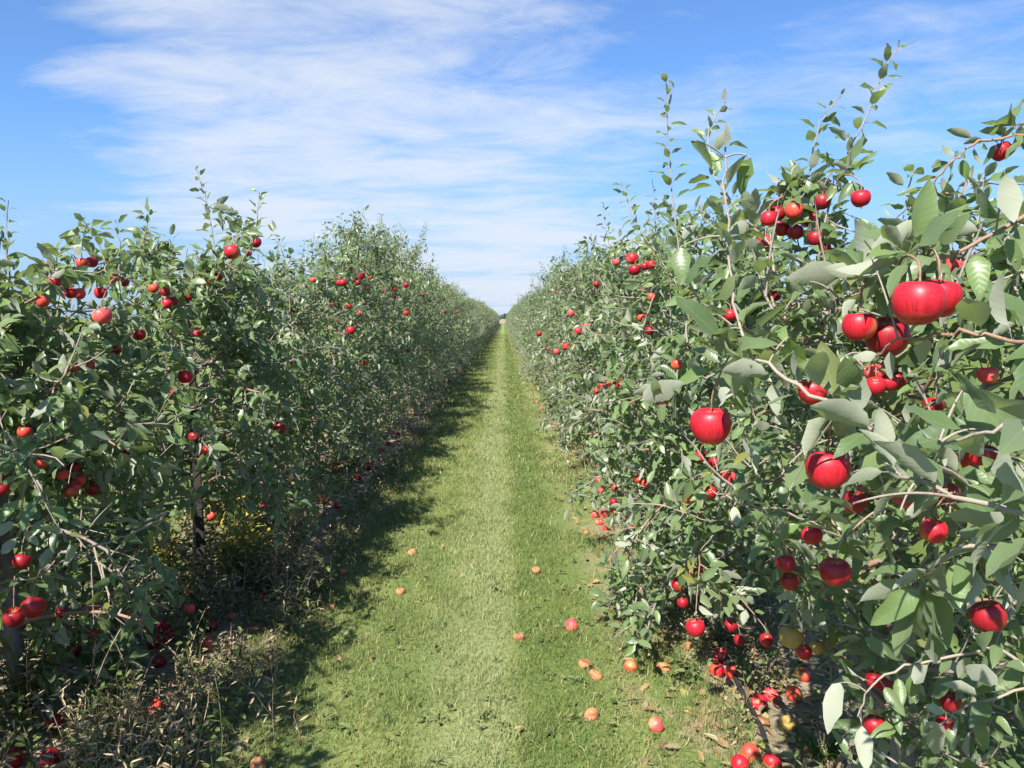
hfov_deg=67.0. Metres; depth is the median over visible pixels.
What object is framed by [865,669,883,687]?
apple
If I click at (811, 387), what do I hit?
apple
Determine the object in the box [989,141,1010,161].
apple
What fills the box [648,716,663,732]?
apple
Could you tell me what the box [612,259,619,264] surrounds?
apple
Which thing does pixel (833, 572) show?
apple
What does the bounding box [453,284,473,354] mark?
apple tree
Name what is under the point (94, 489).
apple
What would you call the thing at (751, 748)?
apple
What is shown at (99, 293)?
apple
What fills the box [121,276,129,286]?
apple
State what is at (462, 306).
apple tree
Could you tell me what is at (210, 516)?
apple
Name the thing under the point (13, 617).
apple
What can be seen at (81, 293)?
apple
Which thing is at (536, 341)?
apple tree
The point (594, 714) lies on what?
apple
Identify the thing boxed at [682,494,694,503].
apple
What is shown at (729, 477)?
apple
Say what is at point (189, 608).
apple
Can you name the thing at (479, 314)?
apple tree
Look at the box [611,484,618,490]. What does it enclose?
apple
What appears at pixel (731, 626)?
apple
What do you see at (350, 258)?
apple tree
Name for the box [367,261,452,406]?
apple tree
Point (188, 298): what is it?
apple
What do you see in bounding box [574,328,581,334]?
apple
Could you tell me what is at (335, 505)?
apple
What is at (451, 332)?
apple tree
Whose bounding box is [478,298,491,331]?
apple tree
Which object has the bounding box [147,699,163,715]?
apple
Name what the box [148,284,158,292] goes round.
apple
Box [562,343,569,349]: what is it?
apple
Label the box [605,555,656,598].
leafy weed
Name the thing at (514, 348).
apple tree
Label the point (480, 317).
apple tree
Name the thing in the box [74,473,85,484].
apple
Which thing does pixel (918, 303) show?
apple
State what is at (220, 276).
apple
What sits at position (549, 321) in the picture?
apple tree
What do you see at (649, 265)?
apple
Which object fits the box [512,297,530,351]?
apple tree
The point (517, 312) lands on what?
apple tree
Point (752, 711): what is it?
irrigation hose
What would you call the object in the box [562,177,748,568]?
apple tree
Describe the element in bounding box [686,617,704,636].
apple
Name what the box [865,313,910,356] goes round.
apple
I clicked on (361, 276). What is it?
apple
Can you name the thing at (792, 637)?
apple
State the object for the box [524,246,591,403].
apple tree
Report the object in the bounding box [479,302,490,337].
apple tree
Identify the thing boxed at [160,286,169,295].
apple
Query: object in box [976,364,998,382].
apple
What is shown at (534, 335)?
apple tree
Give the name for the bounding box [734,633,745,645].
apple
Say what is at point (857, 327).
apple
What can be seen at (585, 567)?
path
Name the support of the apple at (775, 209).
attached to the apple tree at (873, 265)
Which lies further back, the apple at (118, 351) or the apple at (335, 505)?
the apple at (335, 505)
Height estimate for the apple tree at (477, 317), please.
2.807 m
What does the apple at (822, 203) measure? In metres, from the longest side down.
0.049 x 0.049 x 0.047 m
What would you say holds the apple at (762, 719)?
on the ground at (784, 702)
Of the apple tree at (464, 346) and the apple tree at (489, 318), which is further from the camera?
the apple tree at (489, 318)
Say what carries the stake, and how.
on the ground at (784, 702)
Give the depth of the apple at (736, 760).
2.73 m
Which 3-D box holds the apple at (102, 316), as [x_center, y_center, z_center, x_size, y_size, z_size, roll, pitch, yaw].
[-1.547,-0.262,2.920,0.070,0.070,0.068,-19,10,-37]
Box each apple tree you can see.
[0,198,26,313]
[0,213,229,722]
[4,165,325,595]
[152,220,374,519]
[212,239,390,477]
[282,205,417,452]
[313,211,428,434]
[330,217,441,419]
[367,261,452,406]
[377,253,461,390]
[379,229,453,399]
[414,267,459,375]
[414,271,463,383]
[425,280,474,369]
[429,287,462,369]
[432,276,476,362]
[436,279,469,366]
[447,296,473,358]
[452,284,477,359]
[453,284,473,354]
[456,299,477,354]
[461,293,484,350]
[461,298,480,349]
[467,295,486,346]
[467,300,484,348]
[473,301,486,338]
[473,303,486,345]
[474,298,485,336]
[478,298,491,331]
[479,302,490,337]
[483,304,492,334]
[510,296,525,342]
[510,304,521,343]
[511,289,534,349]
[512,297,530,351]
[512,299,524,346]
[514,284,539,358]
[514,296,530,354]
[514,303,538,359]
[515,290,549,367]
[516,300,527,346]
[517,300,530,351]
[518,288,540,357]
[518,296,561,373]
[519,267,568,384]
[519,294,562,383]
[520,258,561,382]
[523,267,580,398]
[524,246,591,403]
[529,253,601,414]
[534,239,623,436]
[539,241,652,452]
[543,201,694,494]
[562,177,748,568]
[586,178,944,659]
[633,39,1023,767]
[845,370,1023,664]
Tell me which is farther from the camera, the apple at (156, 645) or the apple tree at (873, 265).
the apple at (156, 645)
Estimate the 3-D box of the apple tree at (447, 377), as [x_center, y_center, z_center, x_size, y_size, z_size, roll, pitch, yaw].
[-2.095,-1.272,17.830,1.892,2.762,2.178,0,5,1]
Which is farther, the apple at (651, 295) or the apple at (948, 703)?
the apple at (651, 295)
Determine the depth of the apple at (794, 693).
3.23 m
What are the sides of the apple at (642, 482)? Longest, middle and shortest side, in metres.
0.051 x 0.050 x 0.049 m
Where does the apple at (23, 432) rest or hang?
hanging from the apple tree at (25, 402)
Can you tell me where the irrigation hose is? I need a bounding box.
[634,516,771,752]
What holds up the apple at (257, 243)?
attached to the apple tree at (203, 311)
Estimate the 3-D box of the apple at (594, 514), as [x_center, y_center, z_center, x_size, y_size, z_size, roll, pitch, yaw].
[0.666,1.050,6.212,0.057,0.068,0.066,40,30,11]
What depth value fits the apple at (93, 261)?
3.22 m
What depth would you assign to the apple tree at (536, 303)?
20.44 m
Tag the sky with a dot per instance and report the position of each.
(504, 128)
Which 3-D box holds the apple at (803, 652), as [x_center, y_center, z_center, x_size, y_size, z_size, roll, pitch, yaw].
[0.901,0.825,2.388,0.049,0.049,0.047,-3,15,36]
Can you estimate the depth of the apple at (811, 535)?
1.83 m
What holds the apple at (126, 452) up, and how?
attached to the apple tree at (25, 402)
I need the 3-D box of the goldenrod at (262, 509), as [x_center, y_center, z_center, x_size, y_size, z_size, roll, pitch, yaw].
[-1.660,0.792,5.290,0.394,0.719,0.446,0,5,-1]
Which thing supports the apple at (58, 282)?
attached to the apple tree at (25, 402)
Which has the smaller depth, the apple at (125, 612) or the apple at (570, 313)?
the apple at (125, 612)
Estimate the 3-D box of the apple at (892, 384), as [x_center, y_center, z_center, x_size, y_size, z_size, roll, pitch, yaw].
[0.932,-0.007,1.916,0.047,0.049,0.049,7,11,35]
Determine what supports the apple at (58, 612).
attached to the apple tree at (25, 402)
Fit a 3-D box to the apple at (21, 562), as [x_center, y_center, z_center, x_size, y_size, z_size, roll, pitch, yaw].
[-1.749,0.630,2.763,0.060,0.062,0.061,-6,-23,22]
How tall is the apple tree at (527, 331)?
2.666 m
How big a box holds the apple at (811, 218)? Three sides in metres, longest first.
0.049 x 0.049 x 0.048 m
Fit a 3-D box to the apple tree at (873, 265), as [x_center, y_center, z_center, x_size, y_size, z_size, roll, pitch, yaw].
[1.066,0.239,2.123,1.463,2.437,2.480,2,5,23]
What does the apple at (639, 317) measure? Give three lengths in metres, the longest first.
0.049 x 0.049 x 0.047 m
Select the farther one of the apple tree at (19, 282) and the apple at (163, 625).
the apple at (163, 625)
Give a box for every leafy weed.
[73,653,114,695]
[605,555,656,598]
[662,646,702,688]
[798,717,844,762]
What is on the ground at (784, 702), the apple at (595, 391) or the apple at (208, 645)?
the apple at (208, 645)
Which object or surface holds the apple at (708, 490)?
attached to the apple tree at (688, 527)
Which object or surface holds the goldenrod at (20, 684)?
on the ground at (784, 702)
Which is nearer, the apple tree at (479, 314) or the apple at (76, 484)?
the apple at (76, 484)
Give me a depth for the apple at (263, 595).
4.35 m
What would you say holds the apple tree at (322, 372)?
on the ground at (784, 702)
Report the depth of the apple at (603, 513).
6.22 m
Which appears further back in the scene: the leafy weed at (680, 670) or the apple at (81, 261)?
the leafy weed at (680, 670)
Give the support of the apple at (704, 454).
attached to the apple tree at (688, 527)
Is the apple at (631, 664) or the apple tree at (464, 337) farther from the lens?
the apple tree at (464, 337)
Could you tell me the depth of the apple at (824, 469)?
1.30 m
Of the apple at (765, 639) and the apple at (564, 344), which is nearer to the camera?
the apple at (765, 639)
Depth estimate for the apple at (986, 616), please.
1.53 m
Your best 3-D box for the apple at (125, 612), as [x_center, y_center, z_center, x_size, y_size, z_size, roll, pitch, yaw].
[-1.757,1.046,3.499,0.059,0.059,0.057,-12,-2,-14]
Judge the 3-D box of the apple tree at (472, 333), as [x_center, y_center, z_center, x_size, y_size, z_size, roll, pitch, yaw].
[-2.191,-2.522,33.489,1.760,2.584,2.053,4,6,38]
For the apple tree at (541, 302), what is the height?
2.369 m
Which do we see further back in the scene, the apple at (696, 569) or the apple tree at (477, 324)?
the apple tree at (477, 324)
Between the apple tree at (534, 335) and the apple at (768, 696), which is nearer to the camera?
the apple at (768, 696)
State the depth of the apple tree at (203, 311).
4.37 m
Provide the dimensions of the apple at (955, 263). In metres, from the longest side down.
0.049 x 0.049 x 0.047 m
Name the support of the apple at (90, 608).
attached to the apple tree at (25, 402)
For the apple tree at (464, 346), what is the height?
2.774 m
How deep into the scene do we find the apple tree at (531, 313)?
18.76 m
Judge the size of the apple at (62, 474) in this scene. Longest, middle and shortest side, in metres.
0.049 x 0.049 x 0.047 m
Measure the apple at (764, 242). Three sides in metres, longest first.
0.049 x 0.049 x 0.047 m
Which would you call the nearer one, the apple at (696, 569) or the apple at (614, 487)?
the apple at (696, 569)
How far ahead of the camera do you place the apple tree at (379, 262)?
10.51 m
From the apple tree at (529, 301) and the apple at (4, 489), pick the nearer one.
the apple at (4, 489)
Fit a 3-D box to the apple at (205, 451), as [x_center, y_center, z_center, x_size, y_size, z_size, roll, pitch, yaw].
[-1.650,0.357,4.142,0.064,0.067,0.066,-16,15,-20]
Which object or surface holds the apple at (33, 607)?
attached to the apple tree at (25, 402)
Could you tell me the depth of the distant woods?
792.54 m
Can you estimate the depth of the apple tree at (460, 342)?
21.18 m
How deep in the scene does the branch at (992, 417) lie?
0.93 m
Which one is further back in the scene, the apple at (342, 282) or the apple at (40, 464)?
the apple at (342, 282)
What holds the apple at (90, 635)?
hanging from the apple tree at (25, 402)
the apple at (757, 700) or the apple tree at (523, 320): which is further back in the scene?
the apple tree at (523, 320)
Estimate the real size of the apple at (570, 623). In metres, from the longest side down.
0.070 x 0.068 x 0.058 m
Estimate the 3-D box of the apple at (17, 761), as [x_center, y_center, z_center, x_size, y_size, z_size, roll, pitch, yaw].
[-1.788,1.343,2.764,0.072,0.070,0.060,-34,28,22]
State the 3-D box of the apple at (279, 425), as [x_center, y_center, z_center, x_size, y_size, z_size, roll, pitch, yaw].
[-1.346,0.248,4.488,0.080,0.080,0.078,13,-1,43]
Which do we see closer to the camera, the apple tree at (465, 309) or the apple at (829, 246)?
the apple at (829, 246)
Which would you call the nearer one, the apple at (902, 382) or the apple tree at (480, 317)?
the apple at (902, 382)
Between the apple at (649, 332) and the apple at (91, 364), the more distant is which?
the apple at (649, 332)
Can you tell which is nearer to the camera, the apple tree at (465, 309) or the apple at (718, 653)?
the apple at (718, 653)
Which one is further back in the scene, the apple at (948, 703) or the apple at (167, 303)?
the apple at (167, 303)
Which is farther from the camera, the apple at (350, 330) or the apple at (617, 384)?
the apple at (350, 330)
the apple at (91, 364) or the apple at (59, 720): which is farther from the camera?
the apple at (91, 364)
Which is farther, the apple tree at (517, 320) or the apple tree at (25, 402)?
the apple tree at (517, 320)
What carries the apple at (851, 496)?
attached to the apple tree at (873, 265)
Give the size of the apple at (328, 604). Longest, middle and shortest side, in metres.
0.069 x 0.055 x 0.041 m
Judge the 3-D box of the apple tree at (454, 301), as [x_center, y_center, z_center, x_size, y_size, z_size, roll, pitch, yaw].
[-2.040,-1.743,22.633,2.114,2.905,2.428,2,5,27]
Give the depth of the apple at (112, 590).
3.37 m
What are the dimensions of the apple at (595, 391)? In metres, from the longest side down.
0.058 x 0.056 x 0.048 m
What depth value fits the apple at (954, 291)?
1.11 m
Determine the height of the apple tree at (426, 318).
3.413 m
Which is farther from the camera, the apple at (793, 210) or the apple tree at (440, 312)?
the apple tree at (440, 312)
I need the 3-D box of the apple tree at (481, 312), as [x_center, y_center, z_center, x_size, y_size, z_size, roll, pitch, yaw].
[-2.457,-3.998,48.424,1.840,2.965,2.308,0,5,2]
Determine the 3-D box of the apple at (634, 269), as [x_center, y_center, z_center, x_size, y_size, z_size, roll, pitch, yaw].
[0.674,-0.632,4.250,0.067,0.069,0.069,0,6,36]
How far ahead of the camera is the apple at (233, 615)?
4.11 m
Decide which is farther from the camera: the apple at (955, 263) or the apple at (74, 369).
the apple at (74, 369)
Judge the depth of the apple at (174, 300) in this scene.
4.01 m
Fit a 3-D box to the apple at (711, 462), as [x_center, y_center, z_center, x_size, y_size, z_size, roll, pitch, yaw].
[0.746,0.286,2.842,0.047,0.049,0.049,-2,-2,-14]
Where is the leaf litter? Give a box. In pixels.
[4,373,857,767]
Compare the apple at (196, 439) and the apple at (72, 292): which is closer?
the apple at (72, 292)
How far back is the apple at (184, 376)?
3.61 m
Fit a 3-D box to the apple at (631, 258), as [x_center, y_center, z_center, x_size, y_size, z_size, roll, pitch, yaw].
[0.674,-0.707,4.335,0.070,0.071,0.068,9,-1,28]
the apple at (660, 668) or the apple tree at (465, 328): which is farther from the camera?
the apple tree at (465, 328)
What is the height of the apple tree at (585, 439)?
2.614 m
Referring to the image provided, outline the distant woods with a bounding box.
[285,313,683,318]
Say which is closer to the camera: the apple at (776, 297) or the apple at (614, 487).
the apple at (776, 297)
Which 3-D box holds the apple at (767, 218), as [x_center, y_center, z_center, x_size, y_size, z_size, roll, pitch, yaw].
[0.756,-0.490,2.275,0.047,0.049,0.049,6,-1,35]
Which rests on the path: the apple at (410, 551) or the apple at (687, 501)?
the apple at (410, 551)
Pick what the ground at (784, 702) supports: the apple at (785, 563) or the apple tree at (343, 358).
the apple tree at (343, 358)
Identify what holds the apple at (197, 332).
attached to the apple tree at (203, 311)
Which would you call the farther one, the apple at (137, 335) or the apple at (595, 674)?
the apple at (137, 335)
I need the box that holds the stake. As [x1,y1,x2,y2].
[187,328,206,587]
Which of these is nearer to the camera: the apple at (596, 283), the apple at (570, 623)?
the apple at (570, 623)
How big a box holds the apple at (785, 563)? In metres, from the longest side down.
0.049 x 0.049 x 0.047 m
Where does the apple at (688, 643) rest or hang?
on the ground at (784, 702)
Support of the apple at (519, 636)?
on the path
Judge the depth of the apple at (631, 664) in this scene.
3.49 m
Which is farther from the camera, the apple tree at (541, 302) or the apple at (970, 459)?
the apple tree at (541, 302)
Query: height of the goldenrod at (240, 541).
0.572 m
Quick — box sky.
[0,0,1023,317]
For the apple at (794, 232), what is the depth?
2.31 m
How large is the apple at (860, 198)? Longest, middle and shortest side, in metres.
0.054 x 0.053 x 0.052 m
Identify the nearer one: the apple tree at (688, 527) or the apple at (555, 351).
the apple tree at (688, 527)
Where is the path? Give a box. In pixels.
[167,323,753,767]
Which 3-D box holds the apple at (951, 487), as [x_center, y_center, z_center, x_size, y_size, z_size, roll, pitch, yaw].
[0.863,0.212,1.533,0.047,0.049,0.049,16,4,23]
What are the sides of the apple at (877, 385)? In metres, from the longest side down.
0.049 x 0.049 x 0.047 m
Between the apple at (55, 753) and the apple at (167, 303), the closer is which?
the apple at (55, 753)
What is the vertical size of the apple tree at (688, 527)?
2.330 m
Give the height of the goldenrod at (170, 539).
0.617 m
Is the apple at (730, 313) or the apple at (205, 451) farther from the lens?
the apple at (205, 451)
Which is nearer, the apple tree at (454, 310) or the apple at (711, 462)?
the apple at (711, 462)
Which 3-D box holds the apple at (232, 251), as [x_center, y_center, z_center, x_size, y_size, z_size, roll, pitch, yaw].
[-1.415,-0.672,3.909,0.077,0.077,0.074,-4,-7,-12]
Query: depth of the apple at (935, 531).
1.42 m
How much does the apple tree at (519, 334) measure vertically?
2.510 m
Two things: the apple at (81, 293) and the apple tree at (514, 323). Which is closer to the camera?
the apple at (81, 293)
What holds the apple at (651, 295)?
attached to the apple tree at (688, 527)
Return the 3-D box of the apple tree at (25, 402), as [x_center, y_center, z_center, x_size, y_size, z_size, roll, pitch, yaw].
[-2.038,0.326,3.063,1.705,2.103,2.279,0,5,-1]
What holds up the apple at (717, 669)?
on the ground at (784, 702)
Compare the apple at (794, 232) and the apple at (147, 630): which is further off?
the apple at (147, 630)
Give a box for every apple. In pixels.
[0,483,9,494]
[0,749,23,767]
[2,606,25,626]
[12,552,31,569]
[17,426,32,437]
[21,594,46,617]
[34,457,48,467]
[36,294,49,306]
[39,746,60,766]
[44,714,64,731]
[48,276,61,286]
[55,468,68,479]
[55,607,68,618]
[63,485,76,496]
[64,286,77,297]
[66,645,81,655]
[67,362,79,372]
[67,461,80,472]
[68,480,80,490]
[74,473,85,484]
[75,258,88,265]
[75,288,85,299]
[81,600,98,615]
[84,481,99,494]
[86,257,97,267]
[86,360,94,368]
[87,628,100,637]
[92,306,112,324]
[94,286,107,298]
[105,589,114,597]
[107,273,120,283]
[110,345,121,354]
[118,610,130,622]
[120,449,130,455]
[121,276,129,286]
[132,329,145,339]
[140,626,154,638]
[147,635,161,648]
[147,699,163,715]
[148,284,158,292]
[152,654,166,667]
[157,620,171,633]
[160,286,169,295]
[161,298,172,308]
[162,630,174,642]
[169,296,177,305]
[177,368,192,382]
[184,294,191,302]
[184,603,194,612]
[188,432,200,441]
[193,328,202,336]
[198,446,208,455]
[199,637,214,650]
[204,620,216,631]
[206,512,214,520]
[215,270,222,280]
[224,243,239,258]
[226,612,239,619]
[248,625,259,633]
[250,757,267,767]
[251,238,261,247]
[256,592,267,602]
[273,421,286,433]
[326,602,335,609]
[333,501,340,508]
[338,569,348,574]
[339,279,346,285]
[346,327,354,333]
[358,272,364,278]
[396,588,404,594]
[408,548,416,554]
[513,633,524,641]
[532,567,540,573]
[553,349,558,354]
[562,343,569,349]
[565,618,577,630]
[567,310,574,315]
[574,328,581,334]
[578,658,592,668]
[584,708,598,720]
[589,670,602,680]
[591,510,598,517]
[593,281,599,286]
[593,388,599,394]
[595,518,602,524]
[600,510,607,516]
[610,497,617,504]
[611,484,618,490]
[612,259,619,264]
[613,380,621,388]
[624,659,636,672]
[626,253,638,263]
[629,263,640,274]
[634,474,642,482]
[636,312,644,321]
[639,479,648,486]
[640,262,647,270]
[645,326,654,334]
[646,261,655,268]
[646,292,655,300]
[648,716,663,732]
[656,662,668,672]
[658,400,667,407]
[671,358,682,369]
[671,578,683,590]
[677,597,687,607]
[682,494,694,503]
[683,642,692,650]
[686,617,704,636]
[690,402,731,444]
[693,564,703,574]
[695,451,706,461]
[704,486,716,498]
[708,456,721,468]
[709,662,724,677]
[713,648,727,662]
[722,472,735,482]
[724,308,735,320]
[724,618,737,632]
[725,665,736,679]
[731,754,748,767]
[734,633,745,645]
[740,743,759,762]
[751,694,767,709]
[757,232,771,248]
[758,716,769,726]
[759,633,772,646]
[760,211,776,225]
[762,752,781,767]
[764,687,779,701]
[767,286,780,300]
[770,204,784,220]
[775,220,789,235]
[776,552,795,572]
[779,623,803,648]
[779,715,795,731]
[780,572,798,590]
[785,203,802,218]
[786,686,802,702]
[787,225,803,239]
[795,644,811,659]
[796,667,811,681]
[797,379,827,404]
[801,527,822,544]
[803,212,818,226]
[805,444,850,488]
[807,231,823,244]
[810,638,825,653]
[815,194,830,209]
[816,243,830,254]
[819,555,851,586]
[842,312,877,340]
[843,488,867,512]
[850,187,870,206]
[863,364,884,378]
[863,712,884,734]
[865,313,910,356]
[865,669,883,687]
[866,375,885,395]
[877,677,893,691]
[883,374,898,390]
[891,274,946,324]
[891,497,913,508]
[893,372,906,389]
[919,517,947,543]
[922,394,944,411]
[924,273,962,316]
[934,479,960,502]
[935,716,954,730]
[939,690,962,711]
[945,256,962,271]
[957,456,972,467]
[964,451,989,465]
[968,598,1007,632]
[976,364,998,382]
[984,444,997,459]
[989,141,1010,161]
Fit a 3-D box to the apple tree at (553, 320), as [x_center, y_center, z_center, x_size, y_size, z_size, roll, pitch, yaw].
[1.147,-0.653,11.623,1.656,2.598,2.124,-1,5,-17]
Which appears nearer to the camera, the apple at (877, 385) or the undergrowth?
the apple at (877, 385)
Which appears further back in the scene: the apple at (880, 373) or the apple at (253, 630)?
the apple at (253, 630)
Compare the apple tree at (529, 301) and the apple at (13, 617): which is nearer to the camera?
the apple at (13, 617)
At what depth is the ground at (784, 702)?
3.76 m
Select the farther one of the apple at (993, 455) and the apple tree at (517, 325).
the apple tree at (517, 325)
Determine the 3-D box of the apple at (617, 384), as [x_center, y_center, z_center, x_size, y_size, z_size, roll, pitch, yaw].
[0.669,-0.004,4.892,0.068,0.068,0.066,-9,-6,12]
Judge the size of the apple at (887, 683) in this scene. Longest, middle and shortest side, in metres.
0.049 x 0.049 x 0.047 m
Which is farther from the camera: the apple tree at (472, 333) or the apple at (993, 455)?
the apple tree at (472, 333)
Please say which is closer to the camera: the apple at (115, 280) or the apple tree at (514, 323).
the apple at (115, 280)
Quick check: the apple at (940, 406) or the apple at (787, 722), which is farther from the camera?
the apple at (787, 722)
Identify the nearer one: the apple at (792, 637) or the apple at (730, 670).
the apple at (792, 637)
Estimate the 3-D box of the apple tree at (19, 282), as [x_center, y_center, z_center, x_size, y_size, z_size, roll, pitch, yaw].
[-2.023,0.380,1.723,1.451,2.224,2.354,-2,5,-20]
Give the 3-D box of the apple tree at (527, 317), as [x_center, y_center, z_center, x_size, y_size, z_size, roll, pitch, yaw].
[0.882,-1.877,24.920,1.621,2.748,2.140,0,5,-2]
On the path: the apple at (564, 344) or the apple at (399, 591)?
the apple at (399, 591)
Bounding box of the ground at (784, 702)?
[0,318,1023,767]
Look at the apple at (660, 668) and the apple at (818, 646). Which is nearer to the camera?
the apple at (818, 646)
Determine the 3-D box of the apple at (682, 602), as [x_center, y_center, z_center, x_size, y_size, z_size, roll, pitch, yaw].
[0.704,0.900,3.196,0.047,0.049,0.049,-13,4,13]
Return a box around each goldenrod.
[0,625,85,725]
[146,492,191,568]
[203,491,291,581]
[251,444,297,537]
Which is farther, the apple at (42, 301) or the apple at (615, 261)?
the apple at (615, 261)
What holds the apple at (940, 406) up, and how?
attached to the apple tree at (873, 265)
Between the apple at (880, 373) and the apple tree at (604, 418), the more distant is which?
the apple tree at (604, 418)
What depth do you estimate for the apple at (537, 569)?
4.85 m
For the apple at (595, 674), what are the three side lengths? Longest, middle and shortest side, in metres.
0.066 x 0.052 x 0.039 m
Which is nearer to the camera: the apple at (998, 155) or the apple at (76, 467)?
the apple at (998, 155)
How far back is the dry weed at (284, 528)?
5.17 m
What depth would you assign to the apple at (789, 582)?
1.99 m
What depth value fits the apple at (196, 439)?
4.23 m
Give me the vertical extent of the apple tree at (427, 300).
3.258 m
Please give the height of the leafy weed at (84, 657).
0.174 m
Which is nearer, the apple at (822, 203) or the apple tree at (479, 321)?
the apple at (822, 203)
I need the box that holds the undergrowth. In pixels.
[0,349,921,767]
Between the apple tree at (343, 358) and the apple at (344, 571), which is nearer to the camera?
the apple at (344, 571)
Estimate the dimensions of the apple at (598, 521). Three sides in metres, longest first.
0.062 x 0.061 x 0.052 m
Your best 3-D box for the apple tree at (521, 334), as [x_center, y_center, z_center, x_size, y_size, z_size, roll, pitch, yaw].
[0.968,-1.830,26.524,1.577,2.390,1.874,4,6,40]
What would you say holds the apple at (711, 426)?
attached to the apple tree at (873, 265)
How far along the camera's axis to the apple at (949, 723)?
1.88 m
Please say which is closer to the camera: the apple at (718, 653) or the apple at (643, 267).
the apple at (718, 653)
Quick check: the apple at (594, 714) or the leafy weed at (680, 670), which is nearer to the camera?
the apple at (594, 714)
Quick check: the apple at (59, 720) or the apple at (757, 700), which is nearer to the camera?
the apple at (59, 720)
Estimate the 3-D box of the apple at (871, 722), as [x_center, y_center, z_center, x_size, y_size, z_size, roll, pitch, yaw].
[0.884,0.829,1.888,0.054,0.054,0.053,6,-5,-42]
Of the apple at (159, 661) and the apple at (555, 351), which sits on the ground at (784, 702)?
the apple at (159, 661)
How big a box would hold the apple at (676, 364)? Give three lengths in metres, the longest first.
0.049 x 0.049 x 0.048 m
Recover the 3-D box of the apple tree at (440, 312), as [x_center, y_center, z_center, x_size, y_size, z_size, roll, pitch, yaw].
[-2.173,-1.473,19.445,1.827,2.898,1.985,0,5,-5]
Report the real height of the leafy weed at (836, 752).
0.137 m
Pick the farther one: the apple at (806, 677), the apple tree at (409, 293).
the apple tree at (409, 293)
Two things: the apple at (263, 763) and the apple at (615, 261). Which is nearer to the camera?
the apple at (263, 763)
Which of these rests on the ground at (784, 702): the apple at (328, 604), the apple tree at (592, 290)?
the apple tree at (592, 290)
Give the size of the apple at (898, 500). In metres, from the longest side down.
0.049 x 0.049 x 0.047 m
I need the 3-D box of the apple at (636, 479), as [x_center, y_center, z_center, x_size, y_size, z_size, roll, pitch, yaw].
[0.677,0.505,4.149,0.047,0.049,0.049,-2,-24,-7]
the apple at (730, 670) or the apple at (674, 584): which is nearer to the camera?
the apple at (674, 584)
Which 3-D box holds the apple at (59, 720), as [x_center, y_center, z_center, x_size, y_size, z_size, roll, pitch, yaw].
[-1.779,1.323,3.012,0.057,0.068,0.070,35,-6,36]
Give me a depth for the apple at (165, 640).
3.82 m
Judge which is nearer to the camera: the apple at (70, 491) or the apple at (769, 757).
the apple at (769, 757)
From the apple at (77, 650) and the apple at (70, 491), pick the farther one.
the apple at (77, 650)
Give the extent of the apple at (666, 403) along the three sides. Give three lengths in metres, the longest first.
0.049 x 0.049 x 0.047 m
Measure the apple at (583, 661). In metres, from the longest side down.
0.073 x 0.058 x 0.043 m
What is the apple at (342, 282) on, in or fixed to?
attached to the apple tree at (343, 358)
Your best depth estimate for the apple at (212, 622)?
3.95 m
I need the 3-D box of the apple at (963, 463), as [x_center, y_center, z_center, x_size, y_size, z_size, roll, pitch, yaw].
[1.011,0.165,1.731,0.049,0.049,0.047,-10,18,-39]
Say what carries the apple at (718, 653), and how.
on the ground at (784, 702)
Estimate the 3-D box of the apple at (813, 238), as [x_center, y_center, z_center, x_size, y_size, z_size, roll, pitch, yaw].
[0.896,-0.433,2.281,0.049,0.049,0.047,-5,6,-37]
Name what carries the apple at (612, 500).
attached to the apple tree at (604, 418)
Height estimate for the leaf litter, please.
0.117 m

